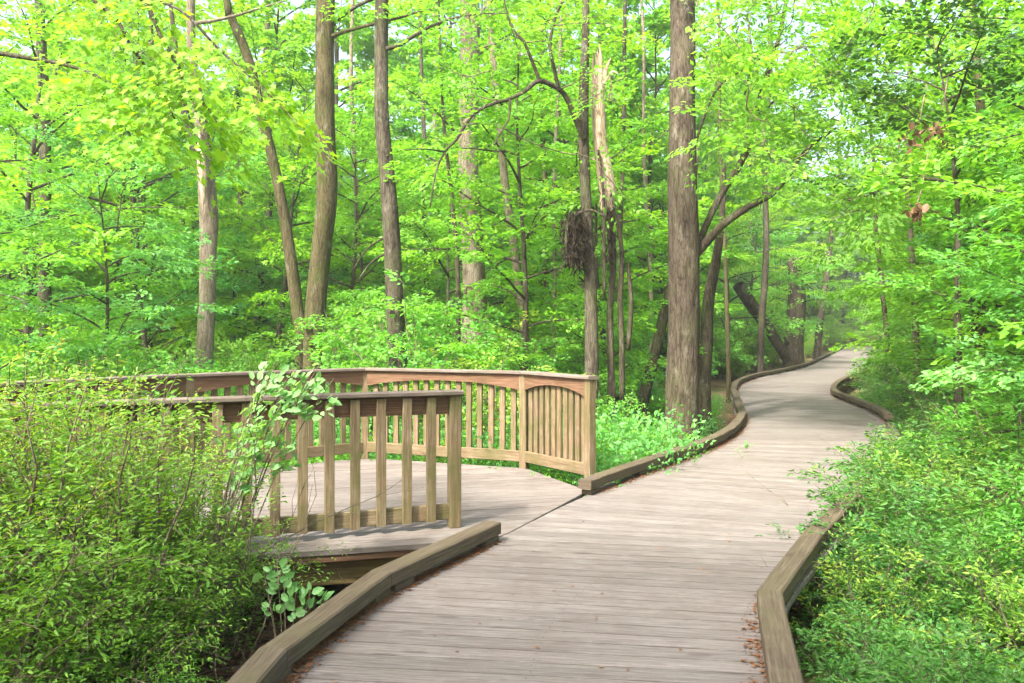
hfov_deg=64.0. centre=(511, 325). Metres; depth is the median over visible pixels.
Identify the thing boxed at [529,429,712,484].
herb clump
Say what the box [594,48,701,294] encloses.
understory tree
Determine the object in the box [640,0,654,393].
tree
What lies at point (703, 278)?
understory tree
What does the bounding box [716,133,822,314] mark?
understory tree
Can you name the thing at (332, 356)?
shrub
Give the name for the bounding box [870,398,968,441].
shrub
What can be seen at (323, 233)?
tree
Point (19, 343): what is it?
shrub
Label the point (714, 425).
herb clump
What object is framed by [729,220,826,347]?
understory tree
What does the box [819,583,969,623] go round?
herb clump
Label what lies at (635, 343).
shrub
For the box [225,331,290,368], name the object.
shrub
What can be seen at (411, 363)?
shrub
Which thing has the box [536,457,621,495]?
herb clump
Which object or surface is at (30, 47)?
understory tree
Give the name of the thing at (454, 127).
understory tree
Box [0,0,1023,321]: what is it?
sky
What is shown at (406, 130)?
understory tree
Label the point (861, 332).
understory tree
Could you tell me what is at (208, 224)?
tree
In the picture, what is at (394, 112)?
understory tree
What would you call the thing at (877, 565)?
shrub
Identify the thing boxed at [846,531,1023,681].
shrub
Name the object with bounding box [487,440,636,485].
herb clump
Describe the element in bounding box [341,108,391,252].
understory tree
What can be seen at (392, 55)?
understory tree
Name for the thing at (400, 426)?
herb clump
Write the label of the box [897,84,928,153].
dead leaf cluster
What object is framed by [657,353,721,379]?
shrub
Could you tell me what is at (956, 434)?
shrub
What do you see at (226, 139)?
understory tree
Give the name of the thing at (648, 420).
herb clump
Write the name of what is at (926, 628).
herb clump
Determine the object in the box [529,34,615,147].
understory tree
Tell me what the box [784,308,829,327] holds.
shrub
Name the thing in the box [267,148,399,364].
understory tree
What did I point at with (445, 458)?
herb clump
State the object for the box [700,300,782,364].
shrub
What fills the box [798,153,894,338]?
understory tree
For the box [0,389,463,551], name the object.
railing
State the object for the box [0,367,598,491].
railing
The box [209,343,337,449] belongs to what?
shrub
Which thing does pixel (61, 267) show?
understory tree
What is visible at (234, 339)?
shrub
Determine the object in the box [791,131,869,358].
tree
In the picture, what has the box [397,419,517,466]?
herb clump
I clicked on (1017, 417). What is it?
shrub
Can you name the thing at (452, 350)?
shrub
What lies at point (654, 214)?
understory tree
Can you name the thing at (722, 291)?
understory tree
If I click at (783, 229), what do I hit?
understory tree
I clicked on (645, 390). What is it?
tree
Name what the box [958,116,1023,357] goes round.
understory tree
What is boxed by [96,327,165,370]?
shrub
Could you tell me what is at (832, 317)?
shrub
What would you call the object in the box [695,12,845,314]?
understory tree
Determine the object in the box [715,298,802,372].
shrub
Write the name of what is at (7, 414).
shrub
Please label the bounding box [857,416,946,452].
shrub
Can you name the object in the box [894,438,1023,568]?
shrub
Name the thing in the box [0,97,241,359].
understory tree
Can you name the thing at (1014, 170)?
understory tree
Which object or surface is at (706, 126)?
understory tree
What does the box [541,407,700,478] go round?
herb clump
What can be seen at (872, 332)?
understory tree
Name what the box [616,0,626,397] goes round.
tree
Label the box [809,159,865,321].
understory tree
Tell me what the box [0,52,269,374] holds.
understory tree
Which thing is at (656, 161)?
understory tree
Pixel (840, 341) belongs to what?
shrub
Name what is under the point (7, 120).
understory tree
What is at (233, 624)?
shrub
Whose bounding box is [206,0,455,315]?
understory tree
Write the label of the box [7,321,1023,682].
ground
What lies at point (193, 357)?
shrub
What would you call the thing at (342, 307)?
shrub
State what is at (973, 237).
understory tree
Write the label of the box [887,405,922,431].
herb clump
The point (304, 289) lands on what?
shrub
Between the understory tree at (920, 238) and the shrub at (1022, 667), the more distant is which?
the understory tree at (920, 238)
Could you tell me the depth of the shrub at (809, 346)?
44.16 m
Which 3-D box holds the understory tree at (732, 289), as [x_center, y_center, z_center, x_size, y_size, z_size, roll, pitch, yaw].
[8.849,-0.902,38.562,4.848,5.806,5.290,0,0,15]
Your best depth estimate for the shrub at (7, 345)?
12.47 m
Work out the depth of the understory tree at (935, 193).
10.52 m
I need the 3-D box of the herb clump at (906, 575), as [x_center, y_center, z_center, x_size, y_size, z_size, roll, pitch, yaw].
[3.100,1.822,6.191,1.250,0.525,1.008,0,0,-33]
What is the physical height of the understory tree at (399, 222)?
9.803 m
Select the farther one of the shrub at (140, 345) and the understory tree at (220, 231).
the understory tree at (220, 231)
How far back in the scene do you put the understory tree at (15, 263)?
18.45 m
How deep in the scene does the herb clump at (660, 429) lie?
13.72 m
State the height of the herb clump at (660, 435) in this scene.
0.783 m
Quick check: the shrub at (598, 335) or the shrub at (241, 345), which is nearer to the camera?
the shrub at (241, 345)
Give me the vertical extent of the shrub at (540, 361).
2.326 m
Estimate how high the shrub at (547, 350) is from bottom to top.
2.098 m
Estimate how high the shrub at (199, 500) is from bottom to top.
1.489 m
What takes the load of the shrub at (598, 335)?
on the ground
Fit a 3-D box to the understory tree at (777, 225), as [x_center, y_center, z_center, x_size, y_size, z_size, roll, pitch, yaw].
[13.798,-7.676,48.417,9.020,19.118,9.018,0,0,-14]
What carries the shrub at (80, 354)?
on the ground
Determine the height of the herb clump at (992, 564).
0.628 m
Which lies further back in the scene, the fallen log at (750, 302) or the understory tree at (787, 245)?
the understory tree at (787, 245)
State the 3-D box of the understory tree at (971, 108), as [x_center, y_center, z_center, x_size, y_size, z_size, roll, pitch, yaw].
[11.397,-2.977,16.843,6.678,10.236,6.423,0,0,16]
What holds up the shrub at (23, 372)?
on the ground
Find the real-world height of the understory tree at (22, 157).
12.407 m
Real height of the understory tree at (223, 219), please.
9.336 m
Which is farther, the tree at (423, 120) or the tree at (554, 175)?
the tree at (423, 120)
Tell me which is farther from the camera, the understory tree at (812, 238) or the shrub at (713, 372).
the understory tree at (812, 238)
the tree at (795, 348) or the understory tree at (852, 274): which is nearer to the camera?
the tree at (795, 348)
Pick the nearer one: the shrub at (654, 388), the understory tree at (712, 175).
the shrub at (654, 388)
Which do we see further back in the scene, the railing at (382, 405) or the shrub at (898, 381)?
the shrub at (898, 381)
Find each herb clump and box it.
[257,429,401,467]
[280,413,499,463]
[391,421,462,456]
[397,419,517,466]
[412,444,497,464]
[420,421,495,457]
[440,400,653,485]
[462,458,539,471]
[472,433,571,481]
[475,393,710,460]
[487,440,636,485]
[488,461,568,478]
[498,410,703,477]
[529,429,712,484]
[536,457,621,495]
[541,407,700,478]
[543,454,677,496]
[555,435,702,484]
[596,407,751,460]
[603,415,713,449]
[604,424,701,454]
[606,426,689,458]
[613,420,691,453]
[622,413,721,437]
[623,411,658,429]
[628,403,664,418]
[649,404,722,424]
[699,417,723,436]
[700,415,725,435]
[711,391,730,410]
[711,402,723,414]
[711,406,730,425]
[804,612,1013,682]
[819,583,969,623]
[821,599,1005,675]
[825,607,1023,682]
[837,536,970,613]
[870,392,927,414]
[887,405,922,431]
[893,406,918,434]
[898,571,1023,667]
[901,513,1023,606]
[936,527,1022,598]
[957,569,1023,658]
[974,653,1020,680]
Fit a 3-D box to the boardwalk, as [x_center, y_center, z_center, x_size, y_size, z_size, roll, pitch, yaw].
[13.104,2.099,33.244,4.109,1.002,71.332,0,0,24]
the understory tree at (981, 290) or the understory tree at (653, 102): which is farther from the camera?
the understory tree at (653, 102)
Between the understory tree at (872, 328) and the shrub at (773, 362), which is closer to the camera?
the understory tree at (872, 328)
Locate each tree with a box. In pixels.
[0,0,145,314]
[0,0,227,378]
[0,0,306,366]
[0,0,339,217]
[0,1,195,352]
[0,10,120,283]
[0,15,129,458]
[0,23,68,296]
[0,50,155,334]
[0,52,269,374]
[0,87,196,341]
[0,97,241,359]
[0,122,53,324]
[0,122,235,432]
[0,135,55,348]
[0,208,18,310]
[4,146,141,302]
[17,0,246,344]
[34,0,52,342]
[37,1,198,307]
[58,130,229,315]
[113,0,125,345]
[115,4,247,305]
[122,136,257,320]
[132,0,374,348]
[140,3,153,393]
[141,58,413,368]
[145,0,314,444]
[149,75,256,292]
[160,96,290,312]
[164,75,254,244]
[172,0,343,290]
[173,143,311,339]
[181,163,293,316]
[197,80,361,323]
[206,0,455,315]
[217,68,453,387]
[217,135,379,363]
[217,145,372,330]
[222,83,357,315]
[223,0,303,422]
[233,7,243,337]
[256,108,454,346]
[258,6,270,325]
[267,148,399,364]
[268,0,540,453]
[299,0,619,351]
[302,0,474,437]
[307,145,456,338]
[331,123,564,372]
[336,172,455,310]
[338,36,457,245]
[341,0,567,280]
[341,81,427,289]
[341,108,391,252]
[345,228,455,344]
[346,0,564,331]
[349,0,358,340]
[365,158,458,288]
[367,0,664,400]
[370,96,562,334]
[393,0,654,419]
[394,0,580,427]
[411,216,529,326]
[415,0,737,357]
[418,1,430,334]
[425,0,575,303]
[432,3,440,325]
[433,149,594,363]
[438,0,460,384]
[452,105,573,325]
[459,0,669,364]
[479,52,658,334]
[480,55,740,409]
[485,0,529,367]
[513,245,662,415]
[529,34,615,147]
[529,119,659,313]
[530,222,658,350]
[531,32,667,273]
[538,0,756,378]
[539,0,549,354]
[551,0,561,370]
[566,0,781,377]
[567,0,965,444]
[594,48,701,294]
[598,8,606,311]
[600,120,761,378]
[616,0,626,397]
[616,145,742,372]
[616,178,728,319]
[635,147,699,425]
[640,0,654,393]
[642,164,843,378]
[647,101,722,288]
[653,32,780,293]
[657,249,735,344]
[663,65,745,225]
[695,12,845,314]
[695,37,835,308]
[698,164,726,434]
[699,166,804,307]
[700,147,827,366]
[714,130,814,282]
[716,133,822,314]
[717,7,731,402]
[727,179,802,320]
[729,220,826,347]
[737,242,857,369]
[738,191,845,338]
[757,1,772,376]
[767,91,829,273]
[770,199,855,339]
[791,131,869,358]
[791,188,862,318]
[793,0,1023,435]
[795,190,868,319]
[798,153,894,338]
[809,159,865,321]
[810,2,1022,369]
[824,23,1023,397]
[824,152,884,320]
[824,194,893,333]
[826,176,927,328]
[828,84,1008,352]
[830,205,897,312]
[835,212,899,321]
[836,1,1023,383]
[838,91,927,320]
[840,203,945,338]
[845,138,965,372]
[853,0,1023,377]
[853,43,1014,335]
[854,164,990,339]
[857,0,1023,552]
[862,108,1023,501]
[863,94,891,383]
[865,7,1022,342]
[893,9,1023,348]
[893,157,1006,320]
[901,105,1022,358]
[903,0,1023,326]
[905,0,920,392]
[909,78,1023,490]
[940,48,1023,564]
[948,100,1023,336]
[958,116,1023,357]
[969,0,989,359]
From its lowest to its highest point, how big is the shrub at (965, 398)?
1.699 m
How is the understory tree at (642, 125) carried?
on the ground
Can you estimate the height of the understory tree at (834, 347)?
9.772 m
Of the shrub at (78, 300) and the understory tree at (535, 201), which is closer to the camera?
the shrub at (78, 300)
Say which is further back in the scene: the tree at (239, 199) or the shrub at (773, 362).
the shrub at (773, 362)
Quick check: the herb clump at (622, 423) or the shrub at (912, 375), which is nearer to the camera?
the herb clump at (622, 423)
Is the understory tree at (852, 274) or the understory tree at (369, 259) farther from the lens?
the understory tree at (852, 274)
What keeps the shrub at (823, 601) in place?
on the ground
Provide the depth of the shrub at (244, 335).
23.84 m
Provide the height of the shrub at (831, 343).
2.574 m
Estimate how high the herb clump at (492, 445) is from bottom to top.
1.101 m
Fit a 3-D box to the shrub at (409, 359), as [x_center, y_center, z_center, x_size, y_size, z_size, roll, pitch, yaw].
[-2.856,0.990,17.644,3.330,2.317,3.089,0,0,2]
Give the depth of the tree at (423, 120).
24.01 m
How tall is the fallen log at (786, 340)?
2.340 m
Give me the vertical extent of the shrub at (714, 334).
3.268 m
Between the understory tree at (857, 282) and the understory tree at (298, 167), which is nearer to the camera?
the understory tree at (298, 167)
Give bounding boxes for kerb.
[227,520,500,682]
[578,345,847,494]
[757,437,896,682]
[830,367,892,421]
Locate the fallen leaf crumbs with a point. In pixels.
(306, 657)
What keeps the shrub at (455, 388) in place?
on the ground
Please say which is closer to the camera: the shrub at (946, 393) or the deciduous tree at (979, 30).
the deciduous tree at (979, 30)
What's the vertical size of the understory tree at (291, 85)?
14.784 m
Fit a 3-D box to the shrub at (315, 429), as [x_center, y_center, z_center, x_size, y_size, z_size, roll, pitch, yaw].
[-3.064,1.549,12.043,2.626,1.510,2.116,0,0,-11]
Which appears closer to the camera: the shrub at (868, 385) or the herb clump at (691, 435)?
the herb clump at (691, 435)
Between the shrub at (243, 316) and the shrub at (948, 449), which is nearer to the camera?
the shrub at (948, 449)
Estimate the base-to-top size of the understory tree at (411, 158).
7.586 m
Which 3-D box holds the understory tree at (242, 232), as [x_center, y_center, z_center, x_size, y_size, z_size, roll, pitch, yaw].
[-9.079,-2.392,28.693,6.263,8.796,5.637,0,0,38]
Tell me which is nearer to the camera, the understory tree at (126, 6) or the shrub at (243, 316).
the shrub at (243, 316)
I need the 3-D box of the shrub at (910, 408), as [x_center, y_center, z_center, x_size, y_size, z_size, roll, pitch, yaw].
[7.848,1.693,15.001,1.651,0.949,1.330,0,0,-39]
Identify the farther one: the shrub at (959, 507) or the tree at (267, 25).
the tree at (267, 25)
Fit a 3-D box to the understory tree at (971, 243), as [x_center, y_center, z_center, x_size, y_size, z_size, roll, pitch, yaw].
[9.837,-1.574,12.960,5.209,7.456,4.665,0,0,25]
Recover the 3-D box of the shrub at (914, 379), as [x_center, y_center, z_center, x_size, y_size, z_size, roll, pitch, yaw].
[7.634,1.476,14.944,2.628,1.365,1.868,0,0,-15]
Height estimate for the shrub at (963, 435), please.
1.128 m
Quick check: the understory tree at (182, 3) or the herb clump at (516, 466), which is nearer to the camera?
the herb clump at (516, 466)
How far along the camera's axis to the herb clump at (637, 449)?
9.57 m
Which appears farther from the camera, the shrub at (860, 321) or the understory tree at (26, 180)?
the shrub at (860, 321)
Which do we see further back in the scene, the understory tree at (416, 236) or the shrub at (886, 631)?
the understory tree at (416, 236)
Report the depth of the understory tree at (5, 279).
24.12 m
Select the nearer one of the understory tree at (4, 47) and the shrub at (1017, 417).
the shrub at (1017, 417)
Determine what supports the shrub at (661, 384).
on the ground
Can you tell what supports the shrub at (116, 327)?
on the ground
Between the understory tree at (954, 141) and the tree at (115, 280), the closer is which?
the understory tree at (954, 141)
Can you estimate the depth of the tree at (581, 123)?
11.79 m
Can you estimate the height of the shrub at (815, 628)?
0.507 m
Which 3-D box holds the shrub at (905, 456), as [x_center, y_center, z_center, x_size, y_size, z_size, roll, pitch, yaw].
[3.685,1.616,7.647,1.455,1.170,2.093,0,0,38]
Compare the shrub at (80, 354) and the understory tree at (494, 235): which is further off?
the understory tree at (494, 235)
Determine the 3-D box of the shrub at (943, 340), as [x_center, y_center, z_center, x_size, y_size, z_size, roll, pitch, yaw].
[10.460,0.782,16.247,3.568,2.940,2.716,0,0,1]
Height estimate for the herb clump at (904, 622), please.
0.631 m
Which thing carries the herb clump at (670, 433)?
on the ground
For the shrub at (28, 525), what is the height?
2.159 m
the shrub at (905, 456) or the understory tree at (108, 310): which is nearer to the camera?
the shrub at (905, 456)
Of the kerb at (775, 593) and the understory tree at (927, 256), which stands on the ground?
the understory tree at (927, 256)
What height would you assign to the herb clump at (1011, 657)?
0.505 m
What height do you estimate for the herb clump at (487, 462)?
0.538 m
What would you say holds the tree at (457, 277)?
on the ground
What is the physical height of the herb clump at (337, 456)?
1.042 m
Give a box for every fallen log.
[733,281,790,362]
[771,311,789,343]
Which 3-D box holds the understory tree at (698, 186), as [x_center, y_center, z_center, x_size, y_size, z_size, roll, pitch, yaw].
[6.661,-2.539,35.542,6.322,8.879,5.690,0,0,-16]
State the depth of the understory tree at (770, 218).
71.22 m
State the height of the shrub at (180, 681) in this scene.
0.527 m
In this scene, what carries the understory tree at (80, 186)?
on the ground
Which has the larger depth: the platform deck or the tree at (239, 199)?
the tree at (239, 199)
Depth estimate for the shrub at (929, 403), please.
12.20 m
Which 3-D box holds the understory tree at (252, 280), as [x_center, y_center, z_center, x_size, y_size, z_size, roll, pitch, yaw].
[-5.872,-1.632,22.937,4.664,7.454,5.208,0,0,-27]
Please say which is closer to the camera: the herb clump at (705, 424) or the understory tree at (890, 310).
the herb clump at (705, 424)
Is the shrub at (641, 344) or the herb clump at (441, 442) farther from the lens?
the shrub at (641, 344)
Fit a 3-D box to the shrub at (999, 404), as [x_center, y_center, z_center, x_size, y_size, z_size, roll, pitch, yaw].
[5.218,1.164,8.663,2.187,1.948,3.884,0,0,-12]
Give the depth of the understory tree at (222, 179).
39.03 m
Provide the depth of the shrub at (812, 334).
48.68 m
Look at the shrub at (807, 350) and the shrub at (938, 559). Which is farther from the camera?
the shrub at (807, 350)
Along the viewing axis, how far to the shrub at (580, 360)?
21.68 m
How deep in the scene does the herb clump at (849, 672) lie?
4.91 m
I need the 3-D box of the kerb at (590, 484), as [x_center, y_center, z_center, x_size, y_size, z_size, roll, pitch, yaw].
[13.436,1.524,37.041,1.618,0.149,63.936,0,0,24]
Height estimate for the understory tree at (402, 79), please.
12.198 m
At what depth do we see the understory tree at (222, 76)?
57.45 m
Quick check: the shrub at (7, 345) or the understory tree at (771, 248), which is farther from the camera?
the understory tree at (771, 248)
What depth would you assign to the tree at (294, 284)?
14.78 m
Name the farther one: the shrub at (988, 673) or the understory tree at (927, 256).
the understory tree at (927, 256)
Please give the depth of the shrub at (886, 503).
6.21 m
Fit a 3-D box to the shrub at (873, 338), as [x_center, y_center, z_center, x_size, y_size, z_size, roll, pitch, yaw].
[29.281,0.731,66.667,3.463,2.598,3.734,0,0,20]
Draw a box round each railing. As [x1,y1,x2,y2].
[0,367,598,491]
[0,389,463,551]
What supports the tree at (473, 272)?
on the ground
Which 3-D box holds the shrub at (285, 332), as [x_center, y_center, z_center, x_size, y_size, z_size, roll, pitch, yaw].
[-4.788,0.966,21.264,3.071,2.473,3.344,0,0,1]
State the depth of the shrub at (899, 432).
9.42 m
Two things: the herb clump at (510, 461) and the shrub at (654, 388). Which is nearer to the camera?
the herb clump at (510, 461)
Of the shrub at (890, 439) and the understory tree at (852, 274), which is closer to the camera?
the shrub at (890, 439)
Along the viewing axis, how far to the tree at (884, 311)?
19.97 m
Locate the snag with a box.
[552,45,633,417]
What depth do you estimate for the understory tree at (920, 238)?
18.72 m
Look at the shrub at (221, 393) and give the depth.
12.19 m
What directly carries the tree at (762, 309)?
on the ground
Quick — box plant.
[252,552,333,636]
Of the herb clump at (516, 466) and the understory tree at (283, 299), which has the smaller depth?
the herb clump at (516, 466)
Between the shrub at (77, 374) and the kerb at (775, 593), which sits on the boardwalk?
the kerb at (775, 593)
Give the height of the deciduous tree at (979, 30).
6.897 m
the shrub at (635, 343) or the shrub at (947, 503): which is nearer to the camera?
the shrub at (947, 503)
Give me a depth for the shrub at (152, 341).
23.59 m
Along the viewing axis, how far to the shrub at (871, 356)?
23.97 m
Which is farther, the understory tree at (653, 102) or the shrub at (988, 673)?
the understory tree at (653, 102)
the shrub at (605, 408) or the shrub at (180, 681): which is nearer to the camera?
the shrub at (180, 681)
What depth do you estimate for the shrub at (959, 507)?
6.52 m
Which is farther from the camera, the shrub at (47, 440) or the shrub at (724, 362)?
the shrub at (724, 362)
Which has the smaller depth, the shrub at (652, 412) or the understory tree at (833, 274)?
the shrub at (652, 412)
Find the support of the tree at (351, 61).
on the ground
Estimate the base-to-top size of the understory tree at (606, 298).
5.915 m
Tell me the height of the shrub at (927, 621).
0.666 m
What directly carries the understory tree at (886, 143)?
on the ground
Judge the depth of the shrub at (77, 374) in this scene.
4.88 m
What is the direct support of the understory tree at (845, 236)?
on the ground
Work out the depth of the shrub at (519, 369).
15.45 m
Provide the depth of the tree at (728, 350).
21.90 m
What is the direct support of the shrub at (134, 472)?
on the ground
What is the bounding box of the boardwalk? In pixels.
[285,346,899,682]
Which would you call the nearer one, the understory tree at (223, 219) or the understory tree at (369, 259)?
the understory tree at (369, 259)
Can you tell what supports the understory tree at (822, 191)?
on the ground
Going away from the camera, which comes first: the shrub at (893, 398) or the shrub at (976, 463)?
the shrub at (976, 463)
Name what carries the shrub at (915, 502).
on the ground
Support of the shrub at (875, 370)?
on the ground
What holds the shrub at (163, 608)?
on the ground
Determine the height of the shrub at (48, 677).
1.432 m
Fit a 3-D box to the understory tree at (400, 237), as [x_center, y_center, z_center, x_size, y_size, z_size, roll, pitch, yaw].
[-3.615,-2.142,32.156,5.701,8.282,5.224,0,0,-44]
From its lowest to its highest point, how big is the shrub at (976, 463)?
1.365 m
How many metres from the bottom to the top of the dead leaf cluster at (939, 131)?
0.908 m
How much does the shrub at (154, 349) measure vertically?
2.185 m
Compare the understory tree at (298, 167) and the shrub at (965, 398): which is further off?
the understory tree at (298, 167)
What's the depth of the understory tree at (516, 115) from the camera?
13.33 m
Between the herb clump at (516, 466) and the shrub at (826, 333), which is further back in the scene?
the shrub at (826, 333)
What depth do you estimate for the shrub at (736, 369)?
29.24 m
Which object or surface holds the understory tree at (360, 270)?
on the ground
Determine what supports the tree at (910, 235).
on the ground
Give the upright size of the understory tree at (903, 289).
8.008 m
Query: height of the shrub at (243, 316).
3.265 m
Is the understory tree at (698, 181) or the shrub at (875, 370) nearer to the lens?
the shrub at (875, 370)
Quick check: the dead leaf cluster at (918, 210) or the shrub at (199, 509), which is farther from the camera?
the dead leaf cluster at (918, 210)
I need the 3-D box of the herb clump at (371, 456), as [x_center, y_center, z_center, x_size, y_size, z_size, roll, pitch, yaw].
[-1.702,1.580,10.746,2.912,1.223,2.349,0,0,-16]
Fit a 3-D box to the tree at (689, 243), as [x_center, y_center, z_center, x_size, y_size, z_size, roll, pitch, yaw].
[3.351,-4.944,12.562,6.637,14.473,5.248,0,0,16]
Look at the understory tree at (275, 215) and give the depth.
25.84 m
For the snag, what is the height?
5.776 m
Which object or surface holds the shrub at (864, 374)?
on the ground
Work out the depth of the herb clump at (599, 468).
8.86 m
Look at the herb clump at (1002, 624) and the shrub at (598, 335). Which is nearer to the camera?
the herb clump at (1002, 624)
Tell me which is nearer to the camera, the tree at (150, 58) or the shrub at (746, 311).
the tree at (150, 58)
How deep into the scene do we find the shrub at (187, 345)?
22.32 m
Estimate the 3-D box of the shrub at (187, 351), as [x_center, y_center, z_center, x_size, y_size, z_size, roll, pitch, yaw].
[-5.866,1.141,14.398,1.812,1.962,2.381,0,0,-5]
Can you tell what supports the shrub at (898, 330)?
on the ground
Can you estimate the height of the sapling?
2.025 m
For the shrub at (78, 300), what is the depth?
26.87 m
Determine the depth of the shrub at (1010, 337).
12.59 m
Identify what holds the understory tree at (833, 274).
on the ground
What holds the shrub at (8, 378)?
on the ground
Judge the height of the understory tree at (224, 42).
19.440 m
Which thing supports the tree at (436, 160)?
on the ground
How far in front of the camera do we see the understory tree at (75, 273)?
20.27 m
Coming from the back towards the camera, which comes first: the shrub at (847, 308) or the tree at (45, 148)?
the shrub at (847, 308)
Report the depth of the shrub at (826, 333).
53.97 m
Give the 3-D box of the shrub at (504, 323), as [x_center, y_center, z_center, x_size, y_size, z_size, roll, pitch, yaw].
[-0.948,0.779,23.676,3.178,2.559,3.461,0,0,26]
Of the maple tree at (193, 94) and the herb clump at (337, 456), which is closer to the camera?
the maple tree at (193, 94)
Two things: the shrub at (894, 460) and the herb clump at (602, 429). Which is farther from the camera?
the herb clump at (602, 429)
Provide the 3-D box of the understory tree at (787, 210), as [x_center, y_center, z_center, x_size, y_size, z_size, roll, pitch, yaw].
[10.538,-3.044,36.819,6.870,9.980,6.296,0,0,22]
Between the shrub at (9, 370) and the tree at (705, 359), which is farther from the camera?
the tree at (705, 359)
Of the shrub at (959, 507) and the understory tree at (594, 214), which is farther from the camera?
the understory tree at (594, 214)
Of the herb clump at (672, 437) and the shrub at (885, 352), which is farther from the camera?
the shrub at (885, 352)
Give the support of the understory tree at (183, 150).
on the ground
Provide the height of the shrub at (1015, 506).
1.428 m
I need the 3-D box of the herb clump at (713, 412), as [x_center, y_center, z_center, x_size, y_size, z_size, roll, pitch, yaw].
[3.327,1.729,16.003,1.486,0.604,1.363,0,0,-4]
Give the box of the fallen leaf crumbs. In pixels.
[281,377,889,682]
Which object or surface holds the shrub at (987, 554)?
on the ground
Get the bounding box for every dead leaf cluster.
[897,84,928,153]
[902,153,940,225]
[919,77,951,148]
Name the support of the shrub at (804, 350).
on the ground
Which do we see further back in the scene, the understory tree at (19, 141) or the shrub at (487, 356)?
the understory tree at (19, 141)
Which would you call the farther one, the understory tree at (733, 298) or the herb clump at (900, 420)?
the understory tree at (733, 298)
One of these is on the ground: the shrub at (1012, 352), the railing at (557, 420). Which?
the shrub at (1012, 352)
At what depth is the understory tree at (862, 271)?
72.50 m
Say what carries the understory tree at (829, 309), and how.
on the ground
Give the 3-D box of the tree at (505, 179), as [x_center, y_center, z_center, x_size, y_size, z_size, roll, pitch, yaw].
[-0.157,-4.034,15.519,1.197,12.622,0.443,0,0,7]
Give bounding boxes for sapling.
[204,346,341,672]
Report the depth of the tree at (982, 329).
14.96 m
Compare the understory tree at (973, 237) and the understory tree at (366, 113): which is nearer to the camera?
the understory tree at (973, 237)
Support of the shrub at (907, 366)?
on the ground
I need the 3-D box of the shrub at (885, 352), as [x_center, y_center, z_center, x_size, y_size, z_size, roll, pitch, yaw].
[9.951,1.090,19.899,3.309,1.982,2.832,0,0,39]
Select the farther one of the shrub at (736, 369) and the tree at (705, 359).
the shrub at (736, 369)
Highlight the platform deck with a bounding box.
[16,459,584,623]
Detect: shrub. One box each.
[0,297,77,357]
[0,313,210,456]
[0,331,425,682]
[0,336,95,400]
[0,339,78,435]
[0,348,114,551]
[0,354,315,682]
[0,356,303,682]
[0,360,217,627]
[0,361,58,448]
[0,364,314,682]
[0,404,94,602]
[0,430,294,667]
[0,475,113,678]
[0,507,182,682]
[0,523,250,682]
[5,331,191,430]
[12,448,330,680]
[16,512,314,682]
[36,322,156,398]
[52,275,129,341]
[85,369,295,474]
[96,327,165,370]
[115,336,217,447]
[119,651,228,682]
[121,491,355,665]
[127,306,249,372]
[128,322,190,364]
[154,327,294,394]
[158,336,239,395]
[158,349,294,452]
[180,293,287,356]
[187,308,294,366]
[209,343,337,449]
[213,334,293,438]
[214,319,288,370]
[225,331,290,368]
[233,382,391,461]
[247,283,447,434]
[250,282,382,391]
[251,316,383,367]
[268,294,429,440]
[309,269,528,443]
[325,323,445,381]
[357,318,454,383]
[399,310,594,464]
[417,355,498,430]
[418,314,516,360]
[424,324,509,387]
[439,349,519,386]
[453,318,569,421]
[464,358,564,410]
[494,331,582,373]
[517,415,649,471]
[536,304,648,369]
[542,296,666,401]
[545,296,648,368]
[557,333,664,419]
[565,321,648,367]
[596,385,655,440]
[626,371,665,406]
[632,394,664,419]
[636,289,745,374]
[637,366,665,393]
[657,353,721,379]
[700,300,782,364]
[701,309,730,352]
[712,324,756,379]
[713,342,756,380]
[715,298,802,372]
[719,275,775,326]
[731,338,775,372]
[744,453,1022,568]
[748,502,1022,640]
[756,336,781,368]
[774,335,812,365]
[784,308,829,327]
[785,439,1005,510]
[786,466,1006,605]
[787,518,1021,682]
[789,597,1010,682]
[790,605,904,681]
[793,560,910,633]
[804,319,831,355]
[804,324,829,357]
[804,335,824,357]
[804,335,827,359]
[806,317,852,350]
[809,434,1005,543]
[813,312,859,344]
[817,421,985,476]
[824,618,1023,682]
[825,435,989,524]
[830,287,867,320]
[832,316,848,346]
[834,505,896,573]
[836,418,1000,496]
[839,525,1004,611]
[840,358,923,403]
[842,375,951,422]
[845,317,881,345]
[846,353,902,390]
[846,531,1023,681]
[850,325,883,345]
[850,326,950,390]
[851,322,962,374]
[851,330,951,397]
[854,344,946,402]
[854,375,920,409]
[855,363,905,385]
[855,371,937,429]
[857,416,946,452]
[857,579,1022,681]
[858,337,899,371]
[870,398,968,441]
[878,429,1023,511]
[880,462,1023,618]
[883,462,1023,591]
[885,332,1018,407]
[885,364,1023,499]
[892,392,940,431]
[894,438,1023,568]
[899,511,1023,665]
[901,481,991,548]
[903,339,1023,427]
[903,390,997,440]
[906,344,1018,413]
[909,412,1023,527]
[911,369,1023,438]
[921,383,1023,469]
[922,307,1015,364]
[923,424,1013,462]
[929,640,1023,682]
[947,365,1023,424]
[948,316,1021,418]
[989,327,1021,375]
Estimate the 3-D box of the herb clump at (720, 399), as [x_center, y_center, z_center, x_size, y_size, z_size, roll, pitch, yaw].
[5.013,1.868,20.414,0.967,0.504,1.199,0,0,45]
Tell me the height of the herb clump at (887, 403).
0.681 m

